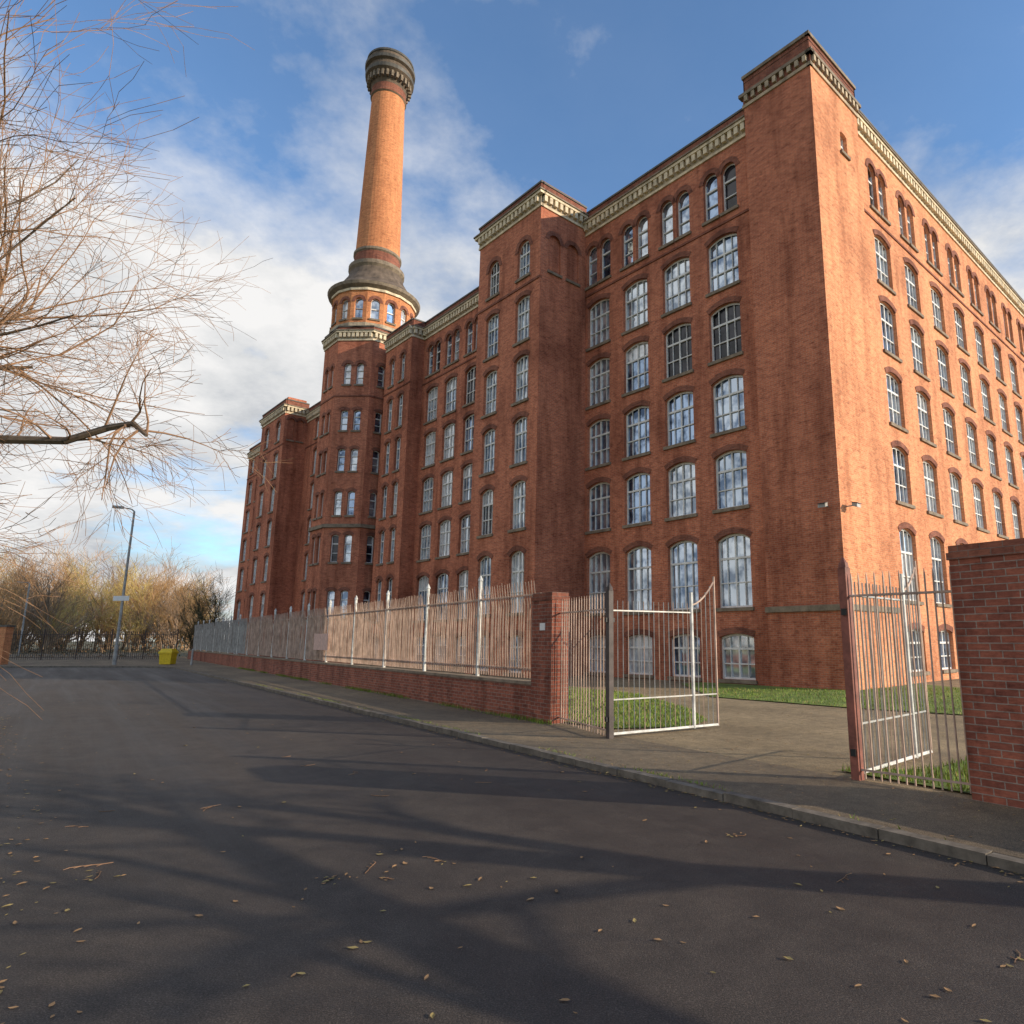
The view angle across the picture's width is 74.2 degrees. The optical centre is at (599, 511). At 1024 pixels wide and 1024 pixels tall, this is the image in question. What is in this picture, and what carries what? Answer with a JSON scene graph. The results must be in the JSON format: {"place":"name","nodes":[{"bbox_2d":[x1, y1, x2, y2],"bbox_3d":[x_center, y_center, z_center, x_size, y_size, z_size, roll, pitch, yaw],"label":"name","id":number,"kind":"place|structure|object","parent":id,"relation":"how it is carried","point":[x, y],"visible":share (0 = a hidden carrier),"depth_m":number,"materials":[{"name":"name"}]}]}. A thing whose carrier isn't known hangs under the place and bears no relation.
{"place":"outdoors","nodes":[
{"label":"outdoors","id":0,"kind":"place"},
{"bbox_2d":[0,625,15,664],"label":"brick pier","id":1,"kind":"structure","parent":0,"point":[6,633],"depth_m":46.59,"materials":[{"name":"brick"}]},
{"bbox_2d":[0,667,1023,1023],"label":"road","id":2,"kind":"structure","parent":0,"point":[598,855],"depth_m":4.78,"materials":[{"name":"grey asphalt"}]},
{"bbox_2d":[0,677,1023,1023],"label":"fallen leaves","id":3,"kind":"object","parent":2,"relation":"on","point":[432,1015],"visible":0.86,"depth_m":5.28,"materials":[{"name":"brown plant"}]},
{"bbox_2d":[0,653,1023,858],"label":"pavement","id":4,"kind":"structure","parent":0,"point":[936,816],"depth_m":8.79,"materials":[{"name":"concrete"}]},
{"bbox_2d":[17,581,30,655],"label":"street lamp","id":5,"kind":"object","parent":4,"relation":"on","point":[23,622],"visible":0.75,"depth_m":72.13,"materials":[{"name":"metal"}]},
{"bbox_2d":[9,629,178,659],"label":"railing fence","id":6,"kind":"object","parent":4,"relation":"on","point":[74,634],"visible":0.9,"depth_m":57.82,"materials":[{"name":"paint"}]},
{"bbox_2d":[112,505,134,664],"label":"street lamp","id":7,"kind":"object","parent":4,"relation":"on","point":[122,598],"visible":0.89,"depth_m":46.77,"materials":[{"name":"metal"}]},
{"bbox_2d":[158,649,178,663],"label":"grit bin","id":8,"kind":"object","parent":4,"relation":"on","point":[167,656],"visible":1,"depth_m":46.23,"materials":[{"name":"yellow plastic"}]},
{"bbox_2d":[190,649,193,664],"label":"bollard","id":9,"kind":"object","parent":4,"relation":"on","point":[191,661],"visible":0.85,"depth_m":45.13,"materials":[{"name":"metal"}]},
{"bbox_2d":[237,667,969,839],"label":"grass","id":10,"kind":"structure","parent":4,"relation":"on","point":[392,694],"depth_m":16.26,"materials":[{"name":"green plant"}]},
{"bbox_2d":[606,583,613,738],"bbox_3d":[0.170,2.633,11.816,0.118,2.760,0.118,5,-12,-25],"label":"gate post","id":11,"kind":"object","parent":4,"relation":"on","point":[609,669],"visible":0.92,"depth_m":11.77,"materials":[{"name":"metal"}]},
{"bbox_2d":[604,577,718,734],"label":"metal gate","id":12,"kind":"structure","parent":4,"relation":"on","point":[693,695],"depth_m":12.62,"materials":[{"name":"white metal"}]},
{"bbox_2d":[837,557,864,780],"bbox_3d":[3.140,1.960,8.401,0.130,2.800,0.130,5,-12,-25],"label":"gate post","id":13,"kind":"object","parent":4,"relation":"on","point":[851,689],"visible":0.92,"depth_m":8.35,"materials":[{"name":"grey metal"}]},
{"bbox_2d":[0,0,1023,640],"label":"sky","id":14,"kind":"structure","parent":0,"point":[582,98],"materials":[{"name":"blue"}]},
{"bbox_2d":[13,641,1022,858],"bbox_3d":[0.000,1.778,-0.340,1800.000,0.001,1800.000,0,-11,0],"label":"ground","id":15,"kind":"structure","parent":0,"point":[140,646],"depth_m":116.81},
{"bbox_2d":[9,622,214,657],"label":"undergrowth","id":16,"kind":"object","parent":15,"relation":"on","point":[96,648],"visible":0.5,"depth_m":68.10,"materials":[{"name":"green plant"}]},
{"bbox_2d":[0,523,237,653],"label":"distant trees","id":17,"kind":"object","parent":15,"relation":"on","point":[185,613],"visible":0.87,"depth_m":99.59,"materials":[{"name":"brown plant"}]},
{"bbox_2d":[0,666,1023,873],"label":"kerb","id":18,"kind":"structure","parent":15,"relation":"on","point":[978,855],"depth_m":7.27,"materials":[{"name":"concrete"}]},
{"bbox_2d":[530,592,569,723],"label":"brick gate pier","id":19,"kind":"structure","parent":0,"point":[546,662],"depth_m":13.99,"materials":[{"name":"red brick"}]},
{"bbox_2d":[179,656,971,799],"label":"driveway","id":20,"kind":"structure","parent":0,"point":[770,728],"depth_m":12.34,"materials":[{"name":"concrete"}]},
{"bbox_2d":[187,650,530,718],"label":"brick wall","id":21,"kind":"structure","parent":20,"relation":"on","point":[510,696],"depth_m":19.69,"materials":[{"name":"red brick"}]},
{"bbox_2d":[193,575,535,678],"bbox_3d":[-18.643,6.691,37.014,0.177,2.500,57.190,8,-13,-36],"label":"railing fence","id":22,"kind":"object","parent":21,"relation":"on","point":[239,642],"visible":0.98,"depth_m":22.20,"materials":[{"name":"metal"}]},
{"bbox_2d":[313,634,328,649],"bbox_3d":[-11.382,5.289,27.302,0.020,0.650,2.000,8,-13,-36],"label":"notice board","id":23,"kind":"object","parent":22,"relation":"attached to","point":[320,641],"visible":1,"depth_m":27.25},
{"bbox_2d":[233,30,1023,689],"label":"brick mill","id":24,"kind":"object","parent":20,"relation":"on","point":[759,356],"visible":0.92,"depth_m":31.75,"materials":[{"name":"red brick"}]},
{"bbox_2d":[327,47,419,317],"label":"factory chimney","id":25,"kind":"object","parent":24,"relation":"on","point":[390,82],"visible":0.94,"depth_m":55.75,"materials":[{"name":"brick"}]},
{"bbox_2d":[234,137,1023,679],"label":"window frames","id":26,"kind":"structure","parent":24,"relation":"in","point":[978,339],"depth_m":32.90,"materials":[{"name":"paint"}]},
{"bbox_2d":[238,140,1023,677],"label":"window glass","id":27,"kind":"structure","parent":24,"relation":"in","point":[731,188],"depth_m":31.15,"materials":[{"name":"blue glass"}]},
{"bbox_2d":[841,561,932,772],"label":"metal gate","id":28,"kind":"structure","parent":20,"relation":"on","point":[917,753],"depth_m":9.29,"materials":[{"name":"white metal"}]},
{"bbox_2d":[558,593,605,734],"bbox_3d":[-0.335,2.866,12.851,0.027,2.490,2.350,5,-12,-25],"label":"metal railing","id":29,"kind":"object","parent":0,"point":[565,718],"visible":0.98,"depth_m":12.84,"materials":[{"name":"grey metal"}]},
{"bbox_2d":[569,686,705,727],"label":"lawn","id":30,"kind":"structure","parent":0,"point":[657,714],"depth_m":15.40,"materials":[{"name":"green plant"}]},
{"bbox_2d":[683,682,961,713],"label":"lawn","id":31,"kind":"structure","parent":0,"point":[760,687],"depth_m":20.25,"materials":[{"name":"green plant"}]},
{"bbox_2d":[840,760,969,792],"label":"lawn","id":32,"kind":"structure","parent":0,"point":[928,784],"depth_m":8.24,"materials":[{"name":"green plant"}]},
{"bbox_2d":[849,566,971,793],"bbox_3d":[3.630,1.928,7.936,1.349,2.490,0.029,-10,-15,42],"label":"metal railing","id":33,"kind":"object","parent":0,"point":[897,774],"visible":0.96,"depth_m":7.91,"materials":[{"name":"grey metal"}]},
{"bbox_2d":[946,538,1023,808],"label":"brick gate pier","id":34,"kind":"structure","parent":0,"point":[987,581],"depth_m":7.11,"materials":[{"name":"red brick"}]},
{"label":"verge","id":35,"kind":"structure","parent":0,"visible":0},
{"bbox_2d":[0,0,293,717],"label":"bare tree","id":36,"kind":"object","parent":35,"relation":"on","point":[6,320],"visible":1,"depth_m":12.40,"materials":[{"name":"brown plant"}]}
]}

